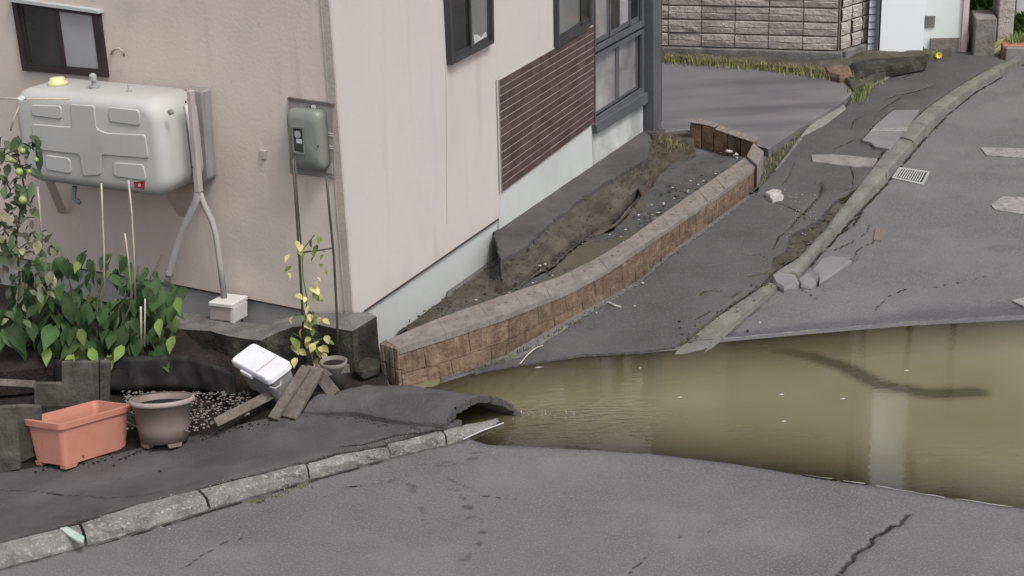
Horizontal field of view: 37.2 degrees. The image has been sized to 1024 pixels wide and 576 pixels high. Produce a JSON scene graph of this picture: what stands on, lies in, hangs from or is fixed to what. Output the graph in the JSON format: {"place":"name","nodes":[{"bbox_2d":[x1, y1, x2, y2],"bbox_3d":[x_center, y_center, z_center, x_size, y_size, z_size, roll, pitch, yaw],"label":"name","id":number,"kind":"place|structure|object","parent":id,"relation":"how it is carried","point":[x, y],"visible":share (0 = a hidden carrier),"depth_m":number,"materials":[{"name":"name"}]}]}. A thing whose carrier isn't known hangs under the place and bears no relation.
{"place":"outdoors","nodes":[
{"label":"outdoors","id":0,"kind":"place"},
{"bbox_2d":[0,284,387,470],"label":"soil","id":1,"kind":"structure","parent":0,"point":[133,442],"depth_m":8.79,"materials":[{"name":"brown soil"}]},
{"bbox_2d":[0,404,21,471],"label":"concrete block","id":2,"kind":"object","parent":1,"relation":"on","point":[10,454],"visible":1,"depth_m":8.00,"materials":[{"name":"concrete"}]},
{"bbox_2d":[0,379,36,389],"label":"plank","id":3,"kind":"object","parent":1,"relation":"on","point":[18,384],"visible":1,"depth_m":8.55,"materials":[{"name":"grey wood"}]},
{"bbox_2d":[17,404,41,462],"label":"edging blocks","id":4,"kind":"object","parent":1,"relation":"on","point":[30,411],"visible":0.62,"depth_m":8.10,"materials":[{"name":"grey concrete"}]},
{"bbox_2d":[34,382,69,405],"bbox_3d":[-2.655,0.621,8.783,0.228,0.173,0.030,-2,20,0],"label":"concrete block","id":5,"kind":"object","parent":1,"relation":"on","point":[51,393],"visible":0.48,"depth_m":8.76,"materials":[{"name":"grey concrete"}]},
{"bbox_2d":[61,360,99,405],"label":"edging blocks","id":6,"kind":"object","parent":1,"relation":"on","point":[82,378],"visible":0.76,"depth_m":8.74,"materials":[{"name":"grey concrete"}]},
{"bbox_2d":[100,360,110,401],"bbox_3d":[-2.342,0.543,8.754,0.092,0.272,0.030,-2,20,0],"label":"concrete block","id":7,"kind":"object","parent":1,"relation":"on","point":[105,371],"visible":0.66,"depth_m":8.73,"materials":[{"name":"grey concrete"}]},
{"bbox_2d":[0,320,232,395],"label":"soil","id":8,"kind":"structure","parent":1,"relation":"on","point":[14,364],"depth_m":8.92,"materials":[{"name":"brown soil"}]},
{"bbox_2d":[0,135,61,327],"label":"tomato plant","id":9,"kind":"object","parent":8,"relation":"on","point":[21,202],"visible":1,"depth_m":8.64,"materials":[{"name":"green plant"}]},
{"bbox_2d":[36,186,43,255],"bbox_3d":[-2.693,-0.379,8.672,0.041,0.415,0.011,-2,20,0],"label":"bamboo cane","id":10,"kind":"object","parent":9,"relation":"attached to","point":[39,208],"visible":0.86,"depth_m":8.66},
{"bbox_2d":[0,248,187,372],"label":"leafy plant","id":11,"kind":"object","parent":8,"relation":"on","point":[70,316],"visible":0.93,"depth_m":8.92,"materials":[{"name":"green plant"}]},
{"bbox_2d":[100,183,105,298],"bbox_3d":[-2.346,-0.265,8.719,0.082,0.696,0.010,-2,20,0],"label":"bamboo cane","id":12,"kind":"object","parent":11,"relation":"on","point":[103,238],"visible":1,"depth_m":8.71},
{"bbox_2d":[124,233,132,298],"bbox_3d":[-2.214,-0.125,8.773,0.020,0.398,0.010,-2,20,0],"label":"bamboo cane","id":13,"kind":"object","parent":11,"relation":"on","point":[128,265],"visible":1,"depth_m":8.77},
{"bbox_2d":[128,180,135,298],"bbox_3d":[-2.179,-0.273,8.718,0.058,0.715,0.010,-2,20,0],"label":"bamboo cane","id":14,"kind":"object","parent":11,"relation":"on","point":[132,238],"visible":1,"depth_m":8.71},
{"bbox_2d":[140,306,141,345],"bbox_3d":[-2.146,0.221,8.795,0.038,0.243,0.011,-2,20,0],"label":"bamboo cane","id":15,"kind":"object","parent":8,"relation":"on","point":[140,325],"visible":1,"depth_m":8.79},
{"bbox_2d":[54,355,235,398],"bbox_3d":[-2.111,0.504,8.802,1.103,0.202,0.156,1,21,9],"label":"black edging","id":16,"kind":"object","parent":8,"relation":"on","point":[133,373],"visible":0.74,"depth_m":8.82,"materials":[{"name":"black plastic"}]},
{"bbox_2d":[144,298,145,346],"bbox_3d":[-2.123,0.201,8.788,0.047,0.298,0.009,-2,20,0],"label":"bamboo cane","id":17,"kind":"object","parent":8,"relation":"on","point":[144,319],"visible":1,"depth_m":8.78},
{"bbox_2d":[128,391,194,448],"bbox_3d":[-1.904,0.724,8.296,0.356,0.258,0.356,-2,7,0],"label":"flower pot","id":18,"kind":"object","parent":1,"relation":"on","point":[162,418],"visible":1,"depth_m":8.19,"materials":[{"name":"plastic"}]},
{"bbox_2d":[122,390,250,431],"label":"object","id":19,"kind":"object","parent":1,"relation":"on","point":[128,396],"visible":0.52,"depth_m":8.55,"materials":[{"name":"grey gravel"}]},
{"bbox_2d":[232,344,292,401],"bbox_3d":[-1.386,0.491,8.566,0.222,0.253,0.416,-19,26,-37],"label":"cooler box","id":20,"kind":"object","parent":1,"relation":"on","point":[262,370],"visible":0.94,"depth_m":8.48,"materials":[{"name":"white plastic"}]},
{"bbox_2d":[165,312,379,378],"bbox_3d":[-1.534,0.351,9.185,1.674,0.399,0.535,6,22,21],"label":"concrete footing","id":21,"kind":"object","parent":1,"relation":"on","point":[358,343],"visible":0.56,"depth_m":9.01,"materials":[{"name":"grey concrete"}]},
{"bbox_2d":[209,294,247,322],"bbox_3d":[-1.768,0.157,9.507,0.198,0.201,0.170,8,23,26],"label":"ground box","id":22,"kind":"object","parent":21,"relation":"on","point":[231,308],"visible":0.91,"depth_m":9.44,"materials":[{"name":"white plastic"}]},
{"bbox_2d":[200,192,226,298],"bbox_3d":[-1.852,-0.256,9.398,0.137,0.690,0.038,8,23,26],"label":"pipe cover","id":23,"kind":"object","parent":22,"relation":"on","point":[214,229],"visible":0.94,"depth_m":9.36,"materials":[{"name":"beige plastic"}]},
{"bbox_2d":[292,159,338,362],"bbox_3d":[-1.125,-0.125,8.702,0.233,1.276,0.014,-2,20,0],"label":"trellis","id":24,"kind":"object","parent":1,"relation":"on","point":[296,201],"visible":0.88,"depth_m":8.66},
{"bbox_2d":[285,234,333,367],"bbox_3d":[-1.164,0.104,8.694,0.255,0.842,0.103,-2,20,0],"label":"vine","id":25,"kind":"object","parent":24,"relation":"attached to","point":[310,323],"visible":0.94,"depth_m":8.73,"materials":[{"name":"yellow plant"}]},
{"bbox_2d":[319,355,346,387],"bbox_3d":[-1.017,0.484,8.698,0.160,0.150,0.160,-2,20,0],"label":"plant pot","id":26,"kind":"object","parent":1,"relation":"on","point":[334,365],"visible":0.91,"depth_m":8.66,"materials":[{"name":"plastic"}]},
{"bbox_2d":[323,364,349,375],"bbox_3d":[-1.012,0.470,8.635,0.180,0.051,0.030,-9,21,-18],"label":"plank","id":27,"kind":"object","parent":26,"relation":"on","point":[346,369],"visible":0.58,"depth_m":8.65,"materials":[{"name":"grey wood"}]},
{"bbox_2d":[0,413,461,542],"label":"pavement","id":28,"kind":"structure","parent":0,"point":[50,498],"depth_m":7.96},
{"bbox_2d":[24,400,131,469],"bbox_3d":[-2.340,0.783,8.261,0.305,0.359,0.516,11,24,31],"label":"planter","id":29,"kind":"object","parent":28,"relation":"on","point":[69,437],"visible":0.96,"depth_m":8.12,"materials":[{"name":"plastic"}]},
{"bbox_2d":[35,419,291,472],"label":"asphalt crumbs","id":30,"kind":"object","parent":28,"relation":"on","point":[166,445],"visible":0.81,"depth_m":8.27,"materials":[{"name":"black asphalt"}]},
{"bbox_2d":[213,391,274,426],"bbox_3d":[-1.435,0.643,8.426,0.491,0.120,0.050,-18,26,-37],"label":"plank","id":31,"kind":"object","parent":28,"relation":"on","point":[244,408],"visible":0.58,"depth_m":8.38,"materials":[{"name":"brown wood"}]},
{"bbox_2d":[268,365,310,420],"bbox_3d":[-1.228,0.580,8.410,0.064,0.209,0.336,10,23,29],"label":"plank","id":32,"kind":"object","parent":28,"relation":"on","point":[288,394],"visible":1,"depth_m":8.39,"materials":[{"name":"brown wood"}]},
{"bbox_2d":[281,365,324,419],"bbox_3d":[-1.162,0.581,8.422,0.106,0.205,0.312,8,23,26],"label":"plank","id":33,"kind":"object","parent":28,"relation":"on","point":[296,406],"visible":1,"depth_m":8.40,"materials":[{"name":"brown wood"}]},
{"bbox_2d":[306,413,438,432],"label":"asphalt crumbs","id":34,"kind":"object","parent":28,"relation":"on","point":[386,424],"visible":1,"depth_m":8.24,"materials":[{"name":"black asphalt"}]},
{"bbox_2d":[0,12,1023,575],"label":"road","id":35,"kind":"structure","parent":0,"point":[944,258],"depth_m":7.59,"materials":[{"name":"grey asphalt"}]},
{"bbox_2d":[0,418,501,568],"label":"kerb","id":36,"kind":"structure","parent":35,"relation":"on","point":[135,518],"depth_m":7.53,"materials":[{"name":"concrete"}]},
{"bbox_2d":[90,428,431,519],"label":"asphalt crumbs","id":37,"kind":"object","parent":36,"relation":"on","point":[263,471],"visible":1,"depth_m":7.70,"materials":[{"name":"stone"}]},
{"bbox_2d":[247,479,312,505],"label":"weeds","id":38,"kind":"object","parent":35,"relation":"on","point":[259,501],"visible":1,"depth_m":7.63,"materials":[{"name":"green plant"}]},
{"bbox_2d":[0,0,661,349],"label":"house","id":39,"kind":"structure","parent":35,"relation":"on","point":[464,130],"depth_m":9.61,"materials":[{"name":"beige paint"}]},
{"bbox_2d":[6,0,108,76],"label":"window","id":40,"kind":"structure","parent":39,"relation":"in","point":[58,38],"depth_m":9.55,"materials":[{"name":"black glass"}]},
{"bbox_2d":[16,73,215,216],"bbox_3d":[-2.473,-0.815,9.375,1.452,1.039,0.463,8,23,25],"label":"oil tank","id":41,"kind":"object","parent":39,"relation":"attached to","point":[92,132],"visible":0.93,"depth_m":9.09,"materials":[{"name":"paint"}]},
{"bbox_2d":[163,104,200,285],"bbox_3d":[-2.057,-0.553,9.361,0.487,1.235,0.055,15,26,39],"label":"pipe cover","id":42,"kind":"object","parent":41,"relation":"attached to","point":[169,271],"visible":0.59,"depth_m":9.41,"materials":[{"name":"grey plastic"}]},
{"bbox_2d":[287,97,335,177],"bbox_3d":[-1.195,-0.864,8.867,0.356,0.464,0.126,8,23,26],"label":"electric meter","id":43,"kind":"object","parent":39,"relation":"attached to","point":[310,126],"visible":1,"depth_m":8.82,"materials":[{"name":"grey metal"}]},
{"bbox_2d":[291,126,304,154],"bbox_3d":[-1.239,-0.858,8.823,0.091,0.166,0.010,8,23,26],"label":"window frame","id":44,"kind":"structure","parent":43,"relation":"in","point":[298,142],"depth_m":8.82,"materials":[{"name":"metal"}]},
{"bbox_2d":[443,0,493,64],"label":"window","id":45,"kind":"structure","parent":39,"relation":"in","point":[469,24],"depth_m":9.98,"materials":[{"name":"grey glass"}]},
{"bbox_2d":[493,130,651,264],"bbox_3d":[0.518,-0.755,11.630,0.414,0.119,3.312,8,23,26],"label":"asphalt apron","id":46,"kind":"object","parent":39,"relation":"attached to","point":[521,234],"visible":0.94,"depth_m":11.40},
{"bbox_2d":[553,0,592,47],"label":"window","id":47,"kind":"structure","parent":39,"relation":"in","point":[571,18],"depth_m":11.36,"materials":[{"name":"grey glass"}]},
{"bbox_2d":[593,0,643,51],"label":"window","id":48,"kind":"structure","parent":39,"relation":"in","point":[610,17],"depth_m":12.16,"materials":[{"name":"grey glass"}]},
{"bbox_2d":[594,29,643,123],"bbox_3d":[0.859,-1.726,12.350,0.049,0.577,1.013,8,23,26],"label":"window","id":49,"kind":"structure","parent":39,"relation":"in","point":[615,66],"depth_m":12.38,"materials":[{"name":"grey glass"}]},
{"bbox_2d":[302,385,519,430],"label":"asphalt slab","id":50,"kind":"structure","parent":35,"relation":"on","point":[416,405],"depth_m":8.32,"materials":[{"name":"grey asphalt"}]},
{"bbox_2d":[316,365,339,394],"bbox_3d":[-1.048,0.525,8.503,0.199,0.162,0.056,17,28,41],"label":"plank","id":51,"kind":"object","parent":50,"relation":"on","point":[327,385],"visible":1,"depth_m":8.48,"materials":[{"name":"grey wood"}]},
{"bbox_2d":[397,144,659,332],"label":"soil bank","id":52,"kind":"structure","parent":35,"relation":"on","point":[530,269],"depth_m":10.72,"materials":[{"name":"brown soil"}]},
{"bbox_2d":[406,146,663,322],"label":"soil clods","id":53,"kind":"object","parent":52,"relation":"on","point":[512,258],"visible":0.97,"depth_m":10.36,"materials":[{"name":"brown soil"}]},
{"bbox_2d":[468,259,661,373],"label":"weeds","id":54,"kind":"object","parent":35,"relation":"on","point":[509,355],"visible":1,"depth_m":9.48,"materials":[{"name":"green plant"}]},
{"bbox_2d":[380,118,763,385],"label":"brick wall","id":55,"kind":"structure","parent":35,"relation":"on","point":[469,338],"depth_m":9.77,"materials":[{"name":"brown brick"}]},
{"bbox_2d":[453,153,744,312],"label":"planter floor","id":56,"kind":"structure","parent":35,"relation":"on","point":[697,166],"depth_m":11.48,"materials":[{"name":"soil"}]},
{"bbox_2d":[441,148,740,315],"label":"gravel","id":57,"kind":"structure","parent":56,"relation":"on","point":[663,203],"depth_m":11.20,"materials":[{"name":"grey stone"}]},
{"bbox_2d":[637,127,695,196],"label":"planter soil","id":58,"kind":"structure","parent":35,"relation":"on","point":[667,159],"depth_m":12.65,"materials":[{"name":"soil"}]},
{"bbox_2d":[652,133,695,153],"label":"weeds","id":59,"kind":"object","parent":58,"relation":"on","point":[669,141],"visible":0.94,"depth_m":13.01,"materials":[{"name":"green plant"}]},
{"bbox_2d":[662,0,868,59],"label":"block wall","id":60,"kind":"structure","parent":35,"relation":"on","point":[807,29],"depth_m":15.49,"materials":[{"name":"concrete"}]},
{"bbox_2d":[750,133,801,191],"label":"gutter soil","id":61,"kind":"structure","parent":35,"relation":"on","point":[779,153],"depth_m":12.59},
{"bbox_2d":[759,135,799,183],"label":"weeds","id":62,"kind":"object","parent":61,"relation":"on","point":[793,143],"visible":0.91,"depth_m":12.66,"materials":[{"name":"green plant"}]},
{"bbox_2d":[772,272,798,292],"bbox_3d":[1.827,-0.027,10.130,0.166,0.090,0.243,-2,20,0],"label":"rubble","id":63,"kind":"object","parent":35,"relation":"on","point":[785,283],"visible":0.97,"depth_m":10.08,"materials":[{"name":"concrete"}]},
{"bbox_2d":[798,272,815,289],"bbox_3d":[1.972,-0.036,10.175,0.113,0.069,0.252,-2,20,0],"label":"rubble","id":64,"kind":"object","parent":35,"relation":"on","point":[807,281],"visible":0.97,"depth_m":10.13,"materials":[{"name":"concrete"}]},
{"bbox_2d":[662,48,951,91],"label":"verge","id":65,"kind":"structure","parent":35,"relation":"on","point":[929,54],"depth_m":15.35,"materials":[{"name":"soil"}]},
{"bbox_2d":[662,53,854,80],"bbox_3d":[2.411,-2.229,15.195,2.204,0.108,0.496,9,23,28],"label":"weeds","id":66,"kind":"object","parent":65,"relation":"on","point":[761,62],"visible":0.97,"depth_m":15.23,"materials":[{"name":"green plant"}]},
{"bbox_2d":[849,56,927,79],"bbox_3d":[3.652,-2.175,14.994,1.073,0.122,0.390,-14,23,-29],"label":"rock","id":67,"kind":"object","parent":65,"relation":"on","point":[888,66],"visible":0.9,"depth_m":14.92,"materials":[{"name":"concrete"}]},
{"bbox_2d":[800,104,845,136],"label":"gutter kerb","id":68,"kind":"structure","parent":35,"relation":"on","point":[822,121],"depth_m":13.53,"materials":[{"name":"concrete"}]},
{"bbox_2d":[811,256,851,285],"bbox_3d":[2.139,-0.120,10.368,0.184,0.081,0.486,13,25,36],"label":"rubble","id":69,"kind":"object","parent":35,"relation":"on","point":[826,268],"visible":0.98,"depth_m":10.36,"materials":[{"name":"concrete"}]},
{"bbox_2d":[672,58,1021,357],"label":"kerb","id":70,"kind":"structure","parent":35,"relation":"on","point":[920,127],"depth_m":11.59,"materials":[{"name":"concrete"}]},
{"bbox_2d":[873,228,883,241],"bbox_3d":[2.645,-0.374,10.975,0.064,0.037,0.251,4,21,17],"label":"valve cover","id":71,"kind":"object","parent":35,"relation":"on","point":[878,234],"visible":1,"depth_m":10.95,"materials":[{"name":"beige metal"}]},
{"bbox_2d":[867,0,925,51],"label":"white building","id":72,"kind":"structure","parent":35,"relation":"on","point":[896,25],"depth_m":15.45,"materials":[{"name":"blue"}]},
{"bbox_2d":[892,167,929,185],"bbox_3d":[3.200,-0.883,12.195,0.266,0.056,0.394,7,22,24],"label":"drain grate","id":73,"kind":"object","parent":35,"relation":"on","point":[915,176],"visible":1,"depth_m":12.19,"materials":[{"name":"metal"}]},
{"bbox_2d":[930,38,958,51],"bbox_3d":[4.488,-2.552,15.916,0.290,0.194,0.350,-1,20,2],"label":"concrete trough","id":74,"kind":"object","parent":35,"relation":"on","point":[942,43],"visible":0.44,"depth_m":15.74,"materials":[{"name":"grey concrete"}]},
{"bbox_2d":[923,0,969,51],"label":"garage","id":75,"kind":"structure","parent":35,"relation":"on","point":[946,18],"depth_m":15.67,"materials":[{"name":"concrete"}]},
{"bbox_2d":[969,0,992,13],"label":"hedge","id":76,"kind":"object","parent":35,"relation":"on","point":[981,4],"visible":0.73,"depth_m":16.66,"materials":[{"name":"green plant"}]},
{"bbox_2d":[968,10,996,55],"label":"stone pillar","id":77,"kind":"structure","parent":35,"relation":"on","point":[982,31],"depth_m":15.53,"materials":[{"name":"grey stone"}]},
{"bbox_2d":[980,147,1023,158],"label":"road marking","id":78,"kind":"object","parent":35,"relation":"on","point":[1005,152],"visible":1,"depth_m":12.68,"materials":[{"name":"paint"}]},
{"bbox_2d":[992,0,1014,41],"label":"stone pillar","id":79,"kind":"structure","parent":35,"relation":"on","point":[1003,11],"depth_m":15.57,"materials":[{"name":"beige stone"}]},
{"bbox_2d":[991,196,1023,214],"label":"road marking","id":80,"kind":"object","parent":35,"relation":"on","point":[1014,205],"visible":1,"depth_m":11.46,"materials":[{"name":"paint"}]},
{"bbox_2d":[1000,42,1023,57],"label":"edging","id":81,"kind":"object","parent":35,"relation":"on","point":[1004,45],"visible":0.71,"depth_m":15.41,"materials":[{"name":"brick"}]},
{"bbox_2d":[1006,31,1023,44],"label":"grass","id":82,"kind":"structure","parent":81,"relation":"on","point":[1020,39],"depth_m":15.49,"materials":[{"name":"green plant"}]},
{"bbox_2d":[1012,297,1023,307],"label":"road marking","id":83,"kind":"object","parent":35,"relation":"on","point":[1019,301],"visible":1,"depth_m":9.73,"materials":[{"name":"paint"}]},
{"bbox_2d":[1013,10,1023,37],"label":"hedge","id":84,"kind":"object","parent":35,"relation":"on","point":[1018,26],"visible":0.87,"depth_m":16.35,"materials":[{"name":"green plant"}]},
{"bbox_2d":[1014,0,1023,14],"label":"garden wall","id":85,"kind":"structure","parent":35,"relation":"on","point":[1019,5],"depth_m":16.47,"materials":[{"name":"white paint"}]},
{"bbox_2d":[413,333,1023,485],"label":"water","id":86,"kind":"structure","parent":0,"point":[738,399],"depth_m":8.48,"materials":[{"name":"brown liquid"}]},
{"bbox_2d":[462,422,503,439],"bbox_3d":[-0.158,0.777,8.264,0.301,0.016,0.016,-20,27,-40],"label":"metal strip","id":87,"kind":"object","parent":86,"relation":"on","point":[482,430],"visible":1,"depth_m":8.26,"materials":[{"name":"metal"}]},
{"bbox_2d":[803,474,1011,506],"bbox_3d":[2.039,1.008,7.433,1.274,0.001,0.020,7,22,23],"label":"silt line","id":88,"kind":"object","parent":86,"relation":"on","point":[920,493],"visible":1,"depth_m":7.43,"materials":[{"name":"brown soil"}]},
{"bbox_2d":[473,51,1005,374],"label":"pavement","id":89,"kind":"structure","parent":0,"point":[724,263],"depth_m":10.82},
{"bbox_2d":[519,345,542,363],"bbox_3d":[0.123,0.391,9.224,0.017,0.038,0.305,9,23,27],"label":"twig","id":90,"kind":"object","parent":89,"relation":"on","point":[529,353],"visible":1,"depth_m":9.20,"materials":[{"name":"brown wood"}]},
{"bbox_2d":[607,301,621,307],"bbox_3d":[0.662,0.110,9.881,0.110,0.030,0.031,14,25,36],"label":"twig","id":91,"kind":"object","parent":89,"relation":"on","point":[611,303],"visible":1,"depth_m":9.87,"materials":[{"name":"beige wood"}]},
{"bbox_2d":[472,192,757,372],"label":"asphalt crumbs","id":92,"kind":"object","parent":89,"relation":"on","point":[602,302],"visible":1,"depth_m":9.83,"materials":[{"name":"grey asphalt"}]},
{"bbox_2d":[673,208,835,347],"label":"asphalt crumbs","id":93,"kind":"object","parent":89,"relation":"on","point":[696,336],"visible":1,"depth_m":9.93,"materials":[{"name":"grey asphalt"}]},
{"bbox_2d":[765,189,781,199],"bbox_3d":[2.012,-0.713,11.677,0.113,0.053,0.168,15,26,38],"label":"rubble","id":94,"kind":"object","parent":89,"relation":"on","point":[771,193],"visible":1,"depth_m":11.65,"materials":[{"name":"white concrete"}]},
{"bbox_2d":[769,194,783,202],"bbox_3d":[2.026,-0.680,11.644,0.129,0.055,0.149,-2,20,0],"label":"rubble","id":95,"kind":"object","parent":89,"relation":"on","point":[776,199],"visible":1,"depth_m":11.59,"materials":[{"name":"white concrete"}]},
{"bbox_2d":[774,137,802,171],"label":"gutter kerb","id":96,"kind":"structure","parent":89,"relation":"on","point":[789,153],"depth_m":12.67,"materials":[{"name":"concrete"}]},
{"bbox_2d":[768,201,843,277],"bbox_3d":[2.126,-0.432,11.119,0.287,0.081,2.263,8,23,26],"label":"broken hole","id":97,"kind":"object","parent":89,"relation":"on","point":[794,249],"visible":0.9,"depth_m":10.88,"materials":[{"name":"soil"}]},
{"bbox_2d":[811,154,876,167],"bbox_3d":[2.703,-1.030,12.456,0.534,0.051,0.273,6,22,21],"label":"concrete strip","id":98,"kind":"object","parent":89,"relation":"on","point":[845,160],"visible":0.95,"depth_m":12.43,"materials":[{"name":"grey concrete"}]},
{"bbox_2d":[847,75,890,103],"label":"grass","id":99,"kind":"structure","parent":89,"relation":"on","point":[861,95],"depth_m":14.27,"materials":[{"name":"green plant"}]},
{"bbox_2d":[851,76,892,100],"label":"gutter kerb","id":100,"kind":"structure","parent":89,"relation":"on","point":[885,78],"depth_m":14.64,"materials":[{"name":"concrete"}]},
{"bbox_2d":[862,110,918,151],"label":"pavement panel","id":101,"kind":"structure","parent":89,"relation":"on","point":[884,134],"depth_m":13.12,"materials":[{"name":"concrete"}]},
{"bbox_2d":[933,50,941,58],"bbox_3d":[4.314,-2.382,15.483,0.137,0.106,0.243,-2,20,0],"label":"yellow flower","id":102,"kind":"object","parent":89,"relation":"on","point":[939,55],"visible":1,"depth_m":15.37,"materials":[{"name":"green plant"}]},
{"bbox_2d":[995,37,1004,48],"bbox_3d":[4.976,-2.490,15.663,0.211,0.189,0.080,-2,20,0],"label":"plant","id":103,"kind":"object","parent":89,"relation":"on","point":[998,43],"visible":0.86,"depth_m":15.63,"materials":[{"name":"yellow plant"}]},
{"bbox_2d":[995,38,1012,53],"bbox_3d":[5.050,-2.489,15.652,0.211,0.189,0.080,-2,20,0],"label":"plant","id":104,"kind":"object","parent":89,"relation":"on","point":[997,49],"visible":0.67,"depth_m":15.63,"materials":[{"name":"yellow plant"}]},
{"bbox_2d":[1004,47,1023,64],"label":"step","id":105,"kind":"object","parent":89,"relation":"on","point":[1013,52],"visible":0.57,"depth_m":15.33,"materials":[{"name":"concrete"}]},
{"bbox_2d":[644,61,852,156],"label":"side street","id":106,"kind":"structure","parent":0,"point":[771,111],"depth_m":14.14,"materials":[{"name":"grey asphalt"}]},
{"bbox_2d":[825,64,851,82],"bbox_3d":[3.188,-2.075,14.787,0.278,0.111,0.480,-2,20,0],"label":"rubble","id":107,"kind":"object","parent":106,"relation":"on","point":[837,74],"visible":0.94,"depth_m":14.67,"materials":[{"name":"stone"}]},
{"bbox_3d":[-2.714,-1.048,8.413,0.047,0.028,0.035,-2,20,0],"label":"cane tie","id":108,"kind":"object","parent":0,"visible":0},
{"bbox_2d":[0,97,69,99],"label":"bamboo cane","id":109,"kind":"object","parent":108,"relation":"attached to","point":[9,98],"visible":1,"depth_m":8.42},
{"bbox_2d":[10,104,20,130],"bbox_3d":[-2.764,-0.950,8.460,0.084,0.153,0.010,-2,20,0],"label":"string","id":110,"kind":"object","parent":109,"relation":"attached to","point":[14,117],"visible":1,"depth_m":8.46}
]}

